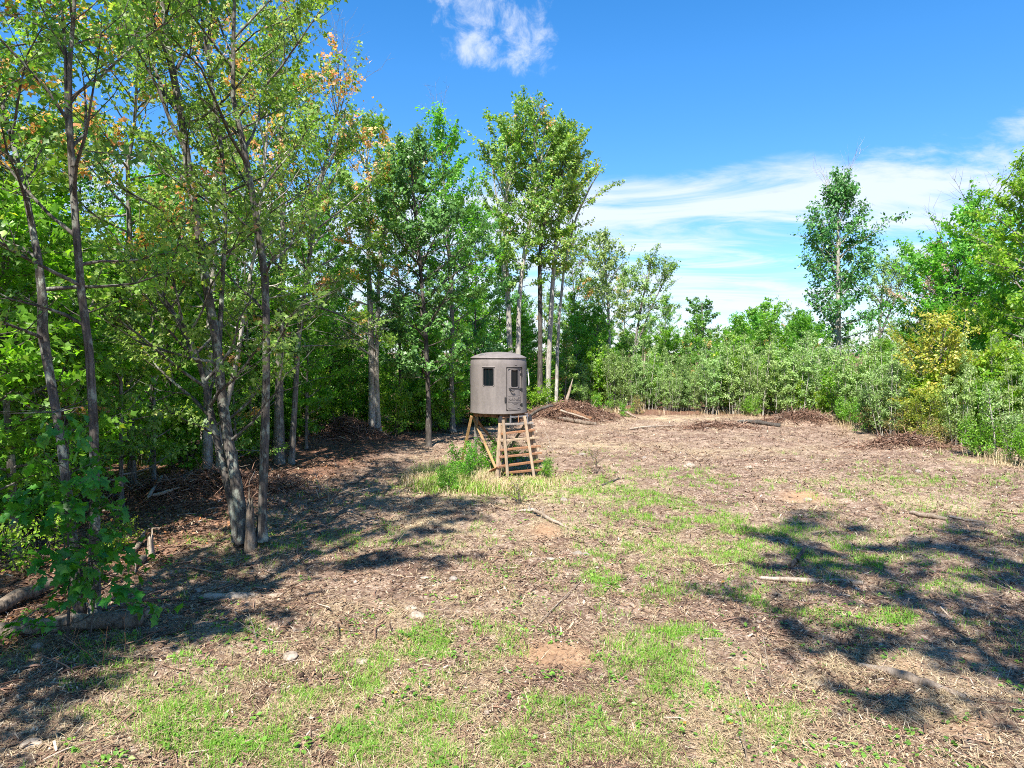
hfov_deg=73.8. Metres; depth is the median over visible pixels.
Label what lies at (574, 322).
young tree
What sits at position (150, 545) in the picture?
stump
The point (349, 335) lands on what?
young tree
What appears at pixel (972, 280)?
young tree
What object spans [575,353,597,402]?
thicket bush
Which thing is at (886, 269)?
maple tree
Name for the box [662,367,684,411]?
thicket bush
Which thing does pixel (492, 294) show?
wood tree
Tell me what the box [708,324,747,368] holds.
young tree
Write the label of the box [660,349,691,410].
thicket bush
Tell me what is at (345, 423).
brush heap
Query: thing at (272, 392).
understorey shrub
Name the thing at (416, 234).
maple tree
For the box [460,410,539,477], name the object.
wooden stand
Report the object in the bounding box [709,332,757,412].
thicket bush
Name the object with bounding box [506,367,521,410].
door
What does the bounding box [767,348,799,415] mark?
thicket bush
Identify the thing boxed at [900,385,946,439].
edge shrub
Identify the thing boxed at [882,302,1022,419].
yellowing tree
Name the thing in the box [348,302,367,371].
wood tree
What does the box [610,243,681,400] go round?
maple tree
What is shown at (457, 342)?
young tree
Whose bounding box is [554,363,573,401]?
thicket bush
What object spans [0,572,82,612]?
fallen log
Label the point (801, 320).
young tree
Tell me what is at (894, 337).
young tree
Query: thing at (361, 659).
stone
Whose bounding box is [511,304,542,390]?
young tree
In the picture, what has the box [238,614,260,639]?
dead stalk
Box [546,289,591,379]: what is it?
wood tree
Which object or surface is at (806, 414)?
brush heap
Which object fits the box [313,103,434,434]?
maple tree
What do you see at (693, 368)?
thicket bush
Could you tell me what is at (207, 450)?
maple tree
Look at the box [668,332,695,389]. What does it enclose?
young tree
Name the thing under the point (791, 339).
young tree
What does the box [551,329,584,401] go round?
young tree
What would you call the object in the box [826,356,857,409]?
thicket bush
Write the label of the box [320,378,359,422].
understorey shrub
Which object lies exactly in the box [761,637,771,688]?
dead stalk
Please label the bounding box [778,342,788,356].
young tree
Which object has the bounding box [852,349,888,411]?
thicket bush
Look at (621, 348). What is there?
young tree
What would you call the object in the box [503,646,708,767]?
dead stems
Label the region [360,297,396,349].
wood tree
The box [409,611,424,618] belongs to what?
stone
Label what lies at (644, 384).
snag
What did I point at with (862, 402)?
thicket bush
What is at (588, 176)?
maple tree
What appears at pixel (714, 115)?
sky
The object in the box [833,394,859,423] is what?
edge shrub
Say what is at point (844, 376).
thicket bush
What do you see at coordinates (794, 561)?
stub
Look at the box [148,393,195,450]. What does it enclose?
understorey shrub
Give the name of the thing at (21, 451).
understorey shrub
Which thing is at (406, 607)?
stone
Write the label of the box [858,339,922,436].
thicket bush
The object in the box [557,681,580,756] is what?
dead stalk
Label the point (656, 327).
tree
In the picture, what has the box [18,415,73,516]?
understorey shrub
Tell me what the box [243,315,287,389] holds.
young tree
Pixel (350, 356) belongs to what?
young tree
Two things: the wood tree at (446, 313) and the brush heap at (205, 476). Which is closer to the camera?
the brush heap at (205, 476)
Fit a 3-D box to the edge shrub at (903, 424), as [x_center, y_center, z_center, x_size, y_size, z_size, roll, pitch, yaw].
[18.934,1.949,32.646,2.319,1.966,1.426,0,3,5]
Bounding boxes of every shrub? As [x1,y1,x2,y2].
[0,445,40,480]
[0,449,58,534]
[0,454,37,525]
[0,466,44,547]
[0,503,65,574]
[17,453,86,514]
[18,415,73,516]
[36,415,87,500]
[75,412,117,475]
[76,401,118,465]
[85,381,118,452]
[100,515,143,547]
[107,392,160,466]
[125,397,177,463]
[142,374,215,473]
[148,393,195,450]
[187,371,243,449]
[216,384,273,449]
[232,403,272,458]
[253,403,289,443]
[254,373,301,438]
[271,382,312,438]
[284,367,341,435]
[304,387,340,432]
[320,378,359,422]
[331,388,362,421]
[348,388,367,423]
[350,337,397,420]
[355,372,394,420]
[379,378,415,436]
[385,359,434,427]
[397,375,446,431]
[413,366,468,432]
[433,375,467,429]
[441,370,472,424]
[469,390,497,425]
[526,363,554,405]
[526,377,536,409]
[526,378,558,410]
[531,356,563,393]
[535,385,563,402]
[589,390,613,412]
[619,401,635,415]
[628,394,644,413]
[741,395,762,415]
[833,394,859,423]
[852,403,883,431]
[854,401,888,433]
[872,367,922,433]
[881,405,932,434]
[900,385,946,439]
[907,415,956,442]
[936,374,981,440]
[956,414,1004,455]
[994,420,1023,464]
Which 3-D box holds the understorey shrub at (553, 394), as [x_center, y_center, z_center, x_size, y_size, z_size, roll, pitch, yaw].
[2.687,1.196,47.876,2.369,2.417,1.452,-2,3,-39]
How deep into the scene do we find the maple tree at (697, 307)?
75.01 m
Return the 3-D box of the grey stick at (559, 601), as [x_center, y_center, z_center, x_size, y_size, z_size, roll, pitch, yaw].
[0.878,3.755,11.892,0.026,0.054,2.355,1,3,24]
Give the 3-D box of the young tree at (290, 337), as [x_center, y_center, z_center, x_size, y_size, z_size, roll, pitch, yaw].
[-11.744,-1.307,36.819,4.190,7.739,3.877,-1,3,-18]
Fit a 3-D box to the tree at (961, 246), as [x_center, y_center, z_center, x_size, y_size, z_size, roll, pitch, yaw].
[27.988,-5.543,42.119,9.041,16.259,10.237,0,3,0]
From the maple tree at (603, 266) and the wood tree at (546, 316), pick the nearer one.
the maple tree at (603, 266)
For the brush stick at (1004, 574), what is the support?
on the ground at (552, 431)
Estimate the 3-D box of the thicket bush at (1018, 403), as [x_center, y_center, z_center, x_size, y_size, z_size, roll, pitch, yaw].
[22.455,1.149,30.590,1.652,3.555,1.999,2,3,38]
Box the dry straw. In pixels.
[0,413,1023,767]
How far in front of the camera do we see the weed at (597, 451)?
24.18 m
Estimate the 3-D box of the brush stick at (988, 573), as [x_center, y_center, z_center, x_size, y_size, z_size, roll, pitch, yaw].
[9.256,3.710,13.173,0.056,0.071,1.567,0,3,10]
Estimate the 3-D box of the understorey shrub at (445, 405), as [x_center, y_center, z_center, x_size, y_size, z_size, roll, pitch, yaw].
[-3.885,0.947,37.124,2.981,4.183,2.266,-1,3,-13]
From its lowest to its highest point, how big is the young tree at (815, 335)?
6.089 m
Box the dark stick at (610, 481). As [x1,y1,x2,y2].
[601,478,618,485]
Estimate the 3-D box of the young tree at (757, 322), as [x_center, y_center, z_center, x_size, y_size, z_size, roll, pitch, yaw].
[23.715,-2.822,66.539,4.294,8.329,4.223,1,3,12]
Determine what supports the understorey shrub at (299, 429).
on the ground at (552, 431)
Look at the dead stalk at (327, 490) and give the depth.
18.53 m
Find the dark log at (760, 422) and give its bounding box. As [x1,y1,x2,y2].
[737,419,780,426]
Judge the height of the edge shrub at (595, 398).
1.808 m
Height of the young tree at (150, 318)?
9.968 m
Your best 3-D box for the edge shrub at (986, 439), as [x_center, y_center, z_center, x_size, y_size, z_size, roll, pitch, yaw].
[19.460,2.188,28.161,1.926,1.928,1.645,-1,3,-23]
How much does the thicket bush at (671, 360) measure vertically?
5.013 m
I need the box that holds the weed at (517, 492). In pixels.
[505,472,531,504]
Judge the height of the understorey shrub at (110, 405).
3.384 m
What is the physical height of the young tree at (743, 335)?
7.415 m
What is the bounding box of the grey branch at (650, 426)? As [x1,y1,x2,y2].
[630,425,674,428]
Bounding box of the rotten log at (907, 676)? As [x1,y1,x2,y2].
[857,663,965,697]
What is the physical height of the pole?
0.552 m
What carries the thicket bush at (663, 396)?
on the ground at (552, 431)
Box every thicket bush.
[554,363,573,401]
[561,380,572,400]
[573,347,606,402]
[573,381,588,402]
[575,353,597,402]
[581,336,618,407]
[599,344,636,409]
[600,353,623,400]
[621,357,633,403]
[630,342,659,409]
[630,372,642,404]
[631,351,665,405]
[643,360,666,409]
[646,379,657,407]
[648,345,676,405]
[659,371,674,410]
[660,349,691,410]
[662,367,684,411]
[673,370,697,410]
[687,374,703,410]
[689,365,703,407]
[693,341,726,411]
[697,347,728,413]
[698,358,724,409]
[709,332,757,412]
[721,331,754,413]
[726,358,763,414]
[739,333,776,414]
[753,341,789,410]
[758,344,794,414]
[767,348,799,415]
[774,334,819,412]
[788,329,842,412]
[788,368,815,410]
[792,344,820,410]
[810,362,834,408]
[813,385,830,414]
[815,336,857,409]
[819,355,857,418]
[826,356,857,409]
[830,341,869,422]
[833,377,855,420]
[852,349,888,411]
[852,367,877,423]
[852,381,878,429]
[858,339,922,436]
[863,336,904,432]
[888,346,944,429]
[892,380,923,433]
[902,349,956,432]
[909,360,958,436]
[933,381,963,441]
[939,361,977,444]
[954,348,1003,441]
[955,330,998,442]
[959,366,1020,446]
[961,325,1023,447]
[980,333,1022,392]
[989,361,1023,449]
[991,362,1021,445]
[993,373,1023,447]
[1007,411,1023,443]
[1010,329,1023,396]
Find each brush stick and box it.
[971,564,1008,586]
[972,576,1021,596]
[988,570,1023,582]
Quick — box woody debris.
[0,469,512,767]
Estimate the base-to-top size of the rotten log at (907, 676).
0.264 m
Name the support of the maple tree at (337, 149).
on the ground at (552, 431)
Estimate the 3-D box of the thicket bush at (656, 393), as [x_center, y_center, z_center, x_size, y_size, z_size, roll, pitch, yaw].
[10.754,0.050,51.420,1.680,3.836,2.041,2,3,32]
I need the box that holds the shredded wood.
[0,417,1023,767]
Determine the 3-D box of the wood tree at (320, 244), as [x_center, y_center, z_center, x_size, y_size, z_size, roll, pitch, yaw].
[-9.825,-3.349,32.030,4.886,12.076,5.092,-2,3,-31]
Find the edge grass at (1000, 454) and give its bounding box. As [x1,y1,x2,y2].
[604,405,1023,473]
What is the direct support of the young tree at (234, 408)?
on the ground at (552, 431)
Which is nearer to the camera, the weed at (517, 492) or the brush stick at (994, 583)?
the brush stick at (994, 583)
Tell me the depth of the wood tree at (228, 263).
28.91 m
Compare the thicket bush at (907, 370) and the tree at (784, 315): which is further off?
the tree at (784, 315)
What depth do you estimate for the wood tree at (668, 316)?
65.74 m
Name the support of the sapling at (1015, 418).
on the ground at (552, 431)
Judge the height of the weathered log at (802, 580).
0.160 m
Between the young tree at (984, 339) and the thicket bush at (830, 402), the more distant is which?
the thicket bush at (830, 402)
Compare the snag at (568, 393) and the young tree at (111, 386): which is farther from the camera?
the snag at (568, 393)
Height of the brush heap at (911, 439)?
1.332 m
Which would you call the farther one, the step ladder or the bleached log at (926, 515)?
the step ladder
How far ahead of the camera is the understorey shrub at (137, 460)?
25.55 m
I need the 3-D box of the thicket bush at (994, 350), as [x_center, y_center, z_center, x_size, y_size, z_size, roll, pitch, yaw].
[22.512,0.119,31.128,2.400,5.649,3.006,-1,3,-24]
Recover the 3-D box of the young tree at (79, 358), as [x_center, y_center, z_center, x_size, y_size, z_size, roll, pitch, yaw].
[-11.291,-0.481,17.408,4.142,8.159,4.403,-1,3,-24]
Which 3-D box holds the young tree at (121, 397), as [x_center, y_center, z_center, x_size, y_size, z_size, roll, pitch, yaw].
[-10.800,-0.081,18.538,3.986,6.963,3.831,-1,3,-22]
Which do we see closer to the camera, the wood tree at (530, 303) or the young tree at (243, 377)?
the young tree at (243, 377)
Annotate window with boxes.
[483,368,493,385]
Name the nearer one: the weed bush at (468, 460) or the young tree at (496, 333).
the weed bush at (468, 460)
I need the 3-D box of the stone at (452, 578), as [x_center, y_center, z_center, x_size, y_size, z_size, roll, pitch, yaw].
[-1.135,3.748,13.142,0.170,0.102,0.109,0,3,0]
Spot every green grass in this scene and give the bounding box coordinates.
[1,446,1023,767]
[401,455,560,496]
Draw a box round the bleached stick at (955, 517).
[948,515,983,522]
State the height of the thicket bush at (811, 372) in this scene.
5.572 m
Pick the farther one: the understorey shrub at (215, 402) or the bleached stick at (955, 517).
the understorey shrub at (215, 402)
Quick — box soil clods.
[0,433,1023,767]
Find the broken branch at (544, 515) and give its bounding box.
[519,502,568,528]
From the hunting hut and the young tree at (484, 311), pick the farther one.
the young tree at (484, 311)
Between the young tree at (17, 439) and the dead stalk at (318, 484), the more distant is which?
the dead stalk at (318, 484)
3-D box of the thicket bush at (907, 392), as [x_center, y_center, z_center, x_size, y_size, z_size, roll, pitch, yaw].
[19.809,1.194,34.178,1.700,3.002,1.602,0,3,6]
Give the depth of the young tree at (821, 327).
58.02 m
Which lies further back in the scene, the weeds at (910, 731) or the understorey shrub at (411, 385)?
the understorey shrub at (411, 385)
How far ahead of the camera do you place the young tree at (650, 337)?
68.49 m
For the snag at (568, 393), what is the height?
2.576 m
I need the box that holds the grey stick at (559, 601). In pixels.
[537,579,582,624]
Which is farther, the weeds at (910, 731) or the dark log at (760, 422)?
the dark log at (760, 422)
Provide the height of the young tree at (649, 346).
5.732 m
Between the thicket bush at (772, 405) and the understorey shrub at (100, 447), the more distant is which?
the thicket bush at (772, 405)
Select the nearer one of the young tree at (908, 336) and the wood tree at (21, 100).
the wood tree at (21, 100)
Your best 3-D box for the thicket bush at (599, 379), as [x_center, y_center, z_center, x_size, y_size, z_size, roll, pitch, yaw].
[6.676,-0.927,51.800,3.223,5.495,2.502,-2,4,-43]
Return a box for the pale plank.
[146,475,165,497]
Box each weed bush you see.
[436,463,459,491]
[445,440,476,476]
[462,433,502,470]
[507,441,529,466]
[534,456,555,476]
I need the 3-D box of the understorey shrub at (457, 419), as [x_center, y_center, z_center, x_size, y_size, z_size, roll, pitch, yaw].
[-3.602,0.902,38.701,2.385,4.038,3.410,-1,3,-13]
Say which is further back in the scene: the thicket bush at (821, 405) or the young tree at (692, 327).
the young tree at (692, 327)
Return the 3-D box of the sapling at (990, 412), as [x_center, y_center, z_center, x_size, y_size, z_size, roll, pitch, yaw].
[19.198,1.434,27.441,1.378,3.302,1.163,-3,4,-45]
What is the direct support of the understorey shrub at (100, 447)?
on the ground at (552, 431)
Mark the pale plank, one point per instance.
(151, 491)
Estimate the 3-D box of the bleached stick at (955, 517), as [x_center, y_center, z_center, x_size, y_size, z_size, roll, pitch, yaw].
[11.651,3.464,17.515,0.800,0.140,0.070,1,3,22]
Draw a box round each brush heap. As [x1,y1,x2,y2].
[79,458,431,515]
[298,410,414,445]
[507,395,640,425]
[661,417,777,430]
[750,405,861,426]
[829,426,974,452]
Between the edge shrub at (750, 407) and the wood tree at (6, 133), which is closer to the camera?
the wood tree at (6, 133)
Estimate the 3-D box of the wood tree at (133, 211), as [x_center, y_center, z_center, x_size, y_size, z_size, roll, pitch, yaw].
[-13.279,-2.163,23.933,5.542,10.741,4.337,-1,3,-17]
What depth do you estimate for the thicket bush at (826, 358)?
48.83 m
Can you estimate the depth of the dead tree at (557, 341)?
47.22 m
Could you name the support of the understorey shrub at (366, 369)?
on the ground at (552, 431)
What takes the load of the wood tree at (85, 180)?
on the ground at (552, 431)
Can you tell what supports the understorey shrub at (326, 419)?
on the ground at (552, 431)
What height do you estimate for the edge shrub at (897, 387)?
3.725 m
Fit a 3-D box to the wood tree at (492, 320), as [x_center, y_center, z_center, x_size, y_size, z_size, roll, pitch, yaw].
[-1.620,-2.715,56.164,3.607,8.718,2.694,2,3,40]
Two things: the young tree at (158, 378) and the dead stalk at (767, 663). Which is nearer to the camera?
the dead stalk at (767, 663)
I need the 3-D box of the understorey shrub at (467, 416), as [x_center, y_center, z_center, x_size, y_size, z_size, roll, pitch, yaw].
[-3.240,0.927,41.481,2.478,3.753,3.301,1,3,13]
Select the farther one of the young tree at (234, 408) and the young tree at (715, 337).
the young tree at (715, 337)
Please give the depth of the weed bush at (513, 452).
26.65 m
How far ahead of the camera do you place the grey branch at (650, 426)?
38.95 m
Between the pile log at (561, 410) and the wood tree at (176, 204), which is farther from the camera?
the pile log at (561, 410)
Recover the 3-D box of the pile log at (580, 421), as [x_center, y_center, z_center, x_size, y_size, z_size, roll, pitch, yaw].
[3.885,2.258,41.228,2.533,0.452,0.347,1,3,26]
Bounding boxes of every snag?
[566,376,573,400]
[641,354,645,408]
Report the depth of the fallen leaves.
15.73 m
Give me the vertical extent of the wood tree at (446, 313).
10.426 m
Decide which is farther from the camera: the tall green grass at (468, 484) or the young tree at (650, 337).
the young tree at (650, 337)
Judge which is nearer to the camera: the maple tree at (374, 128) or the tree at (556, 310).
the maple tree at (374, 128)
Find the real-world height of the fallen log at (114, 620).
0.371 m
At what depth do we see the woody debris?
12.48 m
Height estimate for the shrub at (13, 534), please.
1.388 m
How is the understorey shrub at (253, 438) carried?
on the ground at (552, 431)
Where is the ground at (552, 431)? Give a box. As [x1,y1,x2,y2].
[0,353,1023,767]
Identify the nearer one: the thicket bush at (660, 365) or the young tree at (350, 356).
the young tree at (350, 356)
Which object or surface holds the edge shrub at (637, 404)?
on the ground at (552, 431)
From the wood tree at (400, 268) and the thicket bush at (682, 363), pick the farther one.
the thicket bush at (682, 363)
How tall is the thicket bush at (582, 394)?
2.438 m
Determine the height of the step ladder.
2.173 m
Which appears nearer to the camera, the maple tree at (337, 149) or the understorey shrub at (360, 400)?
the maple tree at (337, 149)
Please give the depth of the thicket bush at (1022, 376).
30.00 m
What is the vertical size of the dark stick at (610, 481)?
0.138 m
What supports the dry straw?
on the ground at (552, 431)
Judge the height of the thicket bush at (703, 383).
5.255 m
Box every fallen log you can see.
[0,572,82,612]
[0,605,167,638]
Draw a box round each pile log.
[529,405,552,415]
[553,408,592,419]
[558,417,595,424]
[560,409,589,419]
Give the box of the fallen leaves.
[0,426,467,655]
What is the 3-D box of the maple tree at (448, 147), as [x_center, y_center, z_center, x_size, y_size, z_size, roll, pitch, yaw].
[-3.241,-6.979,36.005,5.385,19.275,6.592,-1,3,-17]
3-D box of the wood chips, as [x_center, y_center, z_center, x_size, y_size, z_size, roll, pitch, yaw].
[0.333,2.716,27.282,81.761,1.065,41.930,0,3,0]
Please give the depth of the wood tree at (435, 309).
50.10 m
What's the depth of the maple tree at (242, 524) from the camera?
14.71 m
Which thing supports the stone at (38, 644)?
on the ground at (552, 431)
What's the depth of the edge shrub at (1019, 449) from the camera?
26.24 m
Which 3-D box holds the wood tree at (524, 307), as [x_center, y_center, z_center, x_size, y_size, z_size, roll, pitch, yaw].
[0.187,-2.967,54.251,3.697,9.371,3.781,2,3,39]
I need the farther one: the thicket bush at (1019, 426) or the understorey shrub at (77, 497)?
the thicket bush at (1019, 426)
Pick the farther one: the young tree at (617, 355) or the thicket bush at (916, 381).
the young tree at (617, 355)
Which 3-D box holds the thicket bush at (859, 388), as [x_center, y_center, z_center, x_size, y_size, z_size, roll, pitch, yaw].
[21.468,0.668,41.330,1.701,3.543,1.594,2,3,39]
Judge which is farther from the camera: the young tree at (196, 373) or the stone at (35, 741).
the young tree at (196, 373)
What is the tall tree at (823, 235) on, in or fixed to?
on the ground at (552, 431)
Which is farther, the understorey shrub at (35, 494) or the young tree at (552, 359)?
the young tree at (552, 359)
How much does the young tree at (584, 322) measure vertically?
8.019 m
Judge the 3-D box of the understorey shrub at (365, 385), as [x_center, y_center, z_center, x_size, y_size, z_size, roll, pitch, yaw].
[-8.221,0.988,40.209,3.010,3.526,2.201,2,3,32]
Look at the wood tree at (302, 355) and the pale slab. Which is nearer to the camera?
the pale slab
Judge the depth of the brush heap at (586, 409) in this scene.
42.59 m
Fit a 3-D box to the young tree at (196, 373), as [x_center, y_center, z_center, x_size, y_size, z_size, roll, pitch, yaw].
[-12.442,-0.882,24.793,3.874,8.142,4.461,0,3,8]
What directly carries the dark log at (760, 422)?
on the ground at (552, 431)
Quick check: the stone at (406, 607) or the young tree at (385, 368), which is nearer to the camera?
the stone at (406, 607)
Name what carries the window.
in the hunting hut
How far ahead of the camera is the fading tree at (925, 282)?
55.70 m
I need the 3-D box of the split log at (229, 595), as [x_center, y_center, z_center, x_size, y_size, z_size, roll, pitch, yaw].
[-4.970,3.818,12.288,1.714,0.123,0.270,0,3,0]
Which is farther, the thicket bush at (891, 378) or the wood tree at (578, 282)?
the wood tree at (578, 282)
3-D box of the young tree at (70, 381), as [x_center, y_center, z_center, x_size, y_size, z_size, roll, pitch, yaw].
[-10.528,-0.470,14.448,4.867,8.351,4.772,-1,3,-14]
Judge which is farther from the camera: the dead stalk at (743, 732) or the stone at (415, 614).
the stone at (415, 614)
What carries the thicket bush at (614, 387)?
on the ground at (552, 431)
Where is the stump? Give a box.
[147,529,155,558]
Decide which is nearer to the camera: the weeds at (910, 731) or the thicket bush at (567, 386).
the weeds at (910, 731)
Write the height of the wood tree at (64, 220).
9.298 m
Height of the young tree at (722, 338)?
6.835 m
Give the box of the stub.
[790,545,806,566]
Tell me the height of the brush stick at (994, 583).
0.071 m
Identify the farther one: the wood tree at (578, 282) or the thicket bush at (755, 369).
the wood tree at (578, 282)
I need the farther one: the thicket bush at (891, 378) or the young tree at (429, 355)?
the young tree at (429, 355)
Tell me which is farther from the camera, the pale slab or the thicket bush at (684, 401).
the thicket bush at (684, 401)
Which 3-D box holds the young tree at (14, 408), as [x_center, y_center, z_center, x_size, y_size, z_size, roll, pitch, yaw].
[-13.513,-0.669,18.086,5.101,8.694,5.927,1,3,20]
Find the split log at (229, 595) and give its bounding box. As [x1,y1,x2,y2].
[189,592,282,600]
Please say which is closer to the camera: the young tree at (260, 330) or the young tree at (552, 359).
the young tree at (260, 330)
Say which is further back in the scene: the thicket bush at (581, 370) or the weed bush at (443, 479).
the thicket bush at (581, 370)
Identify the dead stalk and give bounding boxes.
[63,628,99,665]
[102,626,107,666]
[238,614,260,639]
[314,467,325,499]
[318,471,331,502]
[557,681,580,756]
[735,700,747,760]
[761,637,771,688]
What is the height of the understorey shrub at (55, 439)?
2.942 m
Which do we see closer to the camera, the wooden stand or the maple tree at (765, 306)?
the wooden stand
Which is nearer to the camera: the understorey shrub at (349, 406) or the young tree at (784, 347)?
the understorey shrub at (349, 406)
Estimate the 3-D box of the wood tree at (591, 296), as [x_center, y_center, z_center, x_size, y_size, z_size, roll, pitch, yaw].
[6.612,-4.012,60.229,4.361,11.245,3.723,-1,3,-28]
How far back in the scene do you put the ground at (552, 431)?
13.38 m
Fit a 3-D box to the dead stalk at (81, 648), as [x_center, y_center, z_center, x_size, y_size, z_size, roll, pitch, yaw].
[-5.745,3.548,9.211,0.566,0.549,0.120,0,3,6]
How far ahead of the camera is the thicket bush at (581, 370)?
53.65 m
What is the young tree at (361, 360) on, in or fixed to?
on the ground at (552, 431)
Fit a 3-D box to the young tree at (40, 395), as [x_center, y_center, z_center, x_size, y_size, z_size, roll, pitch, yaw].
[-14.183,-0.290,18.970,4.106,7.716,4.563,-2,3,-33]
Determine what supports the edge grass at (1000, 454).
on the ground at (552, 431)
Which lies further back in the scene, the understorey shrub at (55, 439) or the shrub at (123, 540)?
the understorey shrub at (55, 439)
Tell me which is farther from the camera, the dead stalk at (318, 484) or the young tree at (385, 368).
the young tree at (385, 368)
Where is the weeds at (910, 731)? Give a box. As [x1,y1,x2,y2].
[2,463,1023,767]
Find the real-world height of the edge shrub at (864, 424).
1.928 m
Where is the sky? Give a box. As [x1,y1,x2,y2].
[0,0,1023,352]
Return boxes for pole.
[618,409,635,417]
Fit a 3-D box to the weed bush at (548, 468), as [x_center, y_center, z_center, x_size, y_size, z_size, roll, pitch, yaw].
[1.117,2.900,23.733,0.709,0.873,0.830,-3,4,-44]
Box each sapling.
[0,410,183,644]
[976,379,1005,458]
[993,410,1023,459]
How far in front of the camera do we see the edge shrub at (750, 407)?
45.69 m
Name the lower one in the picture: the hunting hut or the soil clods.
the soil clods
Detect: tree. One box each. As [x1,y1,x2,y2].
[0,0,102,310]
[0,0,238,613]
[0,27,97,425]
[0,58,52,348]
[0,173,117,497]
[0,174,157,555]
[0,181,152,439]
[0,200,154,488]
[0,262,129,474]
[0,271,61,419]
[12,261,79,431]
[23,0,228,488]
[30,121,146,367]
[32,233,112,395]
[48,252,196,506]
[53,0,347,552]
[56,166,216,472]
[57,321,136,407]
[84,244,244,484]
[94,0,359,471]
[101,137,219,400]
[108,238,175,409]
[134,262,230,468]
[136,280,260,452]
[154,196,246,461]
[173,0,397,464]
[190,121,301,393]
[194,324,289,458]
[196,208,319,452]
[200,247,276,418]
[226,275,305,422]
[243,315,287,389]
[248,179,355,435]
[270,295,328,394]
[270,299,350,448]
[288,169,363,383]
[299,315,366,418]
[301,302,325,421]
[311,294,368,402]
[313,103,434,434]
[313,305,358,398]
[318,312,383,415]
[322,254,367,360]
[335,124,503,446]
[347,195,444,428]
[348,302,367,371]
[356,301,390,373]
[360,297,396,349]
[363,293,428,432]
[379,330,404,407]
[387,316,463,387]
[402,329,454,413]
[403,298,449,413]
[404,84,502,432]
[419,282,444,378]
[434,282,458,373]
[437,199,519,425]
[442,315,472,379]
[449,286,515,355]
[454,303,494,358]
[457,317,511,421]
[462,85,566,354]
[465,262,532,353]
[485,300,503,345]
[486,154,599,402]
[495,108,591,405]
[501,287,537,359]
[503,293,547,371]
[503,313,553,391]
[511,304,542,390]
[516,131,625,403]
[535,284,562,359]
[536,323,563,397]
[542,227,599,396]
[545,299,565,348]
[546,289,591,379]
[551,312,601,400]
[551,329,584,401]
[552,308,604,380]
[563,275,615,350]
[570,303,621,389]
[580,226,635,363]
[602,327,627,358]
[609,264,646,355]
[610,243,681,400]
[611,329,654,370]
[613,336,632,363]
[632,329,652,356]
[638,312,658,345]
[640,336,658,361]
[643,292,681,361]
[652,327,680,377]
[654,321,674,355]
[658,332,694,370]
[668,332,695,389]
[678,311,709,373]
[678,329,700,382]
[682,295,724,365]
[699,328,718,374]
[703,331,720,360]
[707,311,773,361]
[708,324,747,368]
[714,326,731,353]
[729,325,762,347]
[737,312,774,351]
[739,296,790,368]
[739,314,795,362]
[747,326,767,362]
[774,308,825,357]
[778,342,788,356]
[780,330,799,352]
[781,306,831,361]
[782,302,797,337]
[788,314,833,359]
[790,144,912,364]
[807,331,823,383]
[841,320,860,363]
[856,249,920,356]
[866,340,880,378]
[867,338,894,374]
[877,326,907,361]
[881,164,1023,363]
[881,315,900,343]
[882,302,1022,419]
[882,316,936,370]
[884,237,956,344]
[901,307,951,369]
[927,303,988,372]
[937,248,1023,360]
[951,146,1023,373]
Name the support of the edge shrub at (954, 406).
on the ground at (552, 431)
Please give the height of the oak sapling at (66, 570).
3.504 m
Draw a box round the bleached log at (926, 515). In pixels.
[909,511,946,519]
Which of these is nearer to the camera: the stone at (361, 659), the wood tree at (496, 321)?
the stone at (361, 659)
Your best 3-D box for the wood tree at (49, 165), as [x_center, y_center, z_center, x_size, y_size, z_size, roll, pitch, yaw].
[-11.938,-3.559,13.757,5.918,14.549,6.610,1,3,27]
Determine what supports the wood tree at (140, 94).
on the ground at (552, 431)
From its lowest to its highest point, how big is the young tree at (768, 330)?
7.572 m
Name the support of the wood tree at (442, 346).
on the ground at (552, 431)
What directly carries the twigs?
on the ground at (552, 431)
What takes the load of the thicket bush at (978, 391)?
on the ground at (552, 431)
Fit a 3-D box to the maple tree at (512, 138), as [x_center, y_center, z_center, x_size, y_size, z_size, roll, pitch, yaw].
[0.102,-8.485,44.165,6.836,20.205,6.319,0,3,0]
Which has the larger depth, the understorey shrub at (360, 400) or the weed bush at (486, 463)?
the understorey shrub at (360, 400)
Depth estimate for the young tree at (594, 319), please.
52.69 m
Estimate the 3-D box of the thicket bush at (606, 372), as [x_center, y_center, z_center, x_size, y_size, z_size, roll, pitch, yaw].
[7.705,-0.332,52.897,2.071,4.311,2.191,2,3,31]
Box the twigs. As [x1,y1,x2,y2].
[0,414,1023,767]
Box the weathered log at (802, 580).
[759,576,862,584]
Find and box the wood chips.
[0,412,1023,767]
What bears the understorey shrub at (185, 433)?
on the ground at (552, 431)
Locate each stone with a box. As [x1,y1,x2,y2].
[19,738,41,748]
[31,642,43,648]
[283,651,297,661]
[354,658,367,664]
[404,605,416,609]
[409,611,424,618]
[449,576,456,580]
[683,463,694,467]
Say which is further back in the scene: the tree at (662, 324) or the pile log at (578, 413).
the tree at (662, 324)
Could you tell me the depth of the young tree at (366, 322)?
49.55 m
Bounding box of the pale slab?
[151,487,177,495]
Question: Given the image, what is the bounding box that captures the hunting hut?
[470,352,529,414]
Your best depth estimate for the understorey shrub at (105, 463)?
23.72 m
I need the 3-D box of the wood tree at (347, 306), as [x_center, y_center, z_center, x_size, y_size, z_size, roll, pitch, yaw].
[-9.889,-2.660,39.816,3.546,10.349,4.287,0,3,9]
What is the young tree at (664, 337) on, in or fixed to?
on the ground at (552, 431)
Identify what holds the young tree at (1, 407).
on the ground at (552, 431)
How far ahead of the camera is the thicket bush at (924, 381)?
33.57 m
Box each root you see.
[129,529,145,553]
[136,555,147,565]
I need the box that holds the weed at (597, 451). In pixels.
[583,446,605,473]
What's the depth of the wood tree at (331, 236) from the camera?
35.51 m
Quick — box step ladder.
[499,416,542,477]

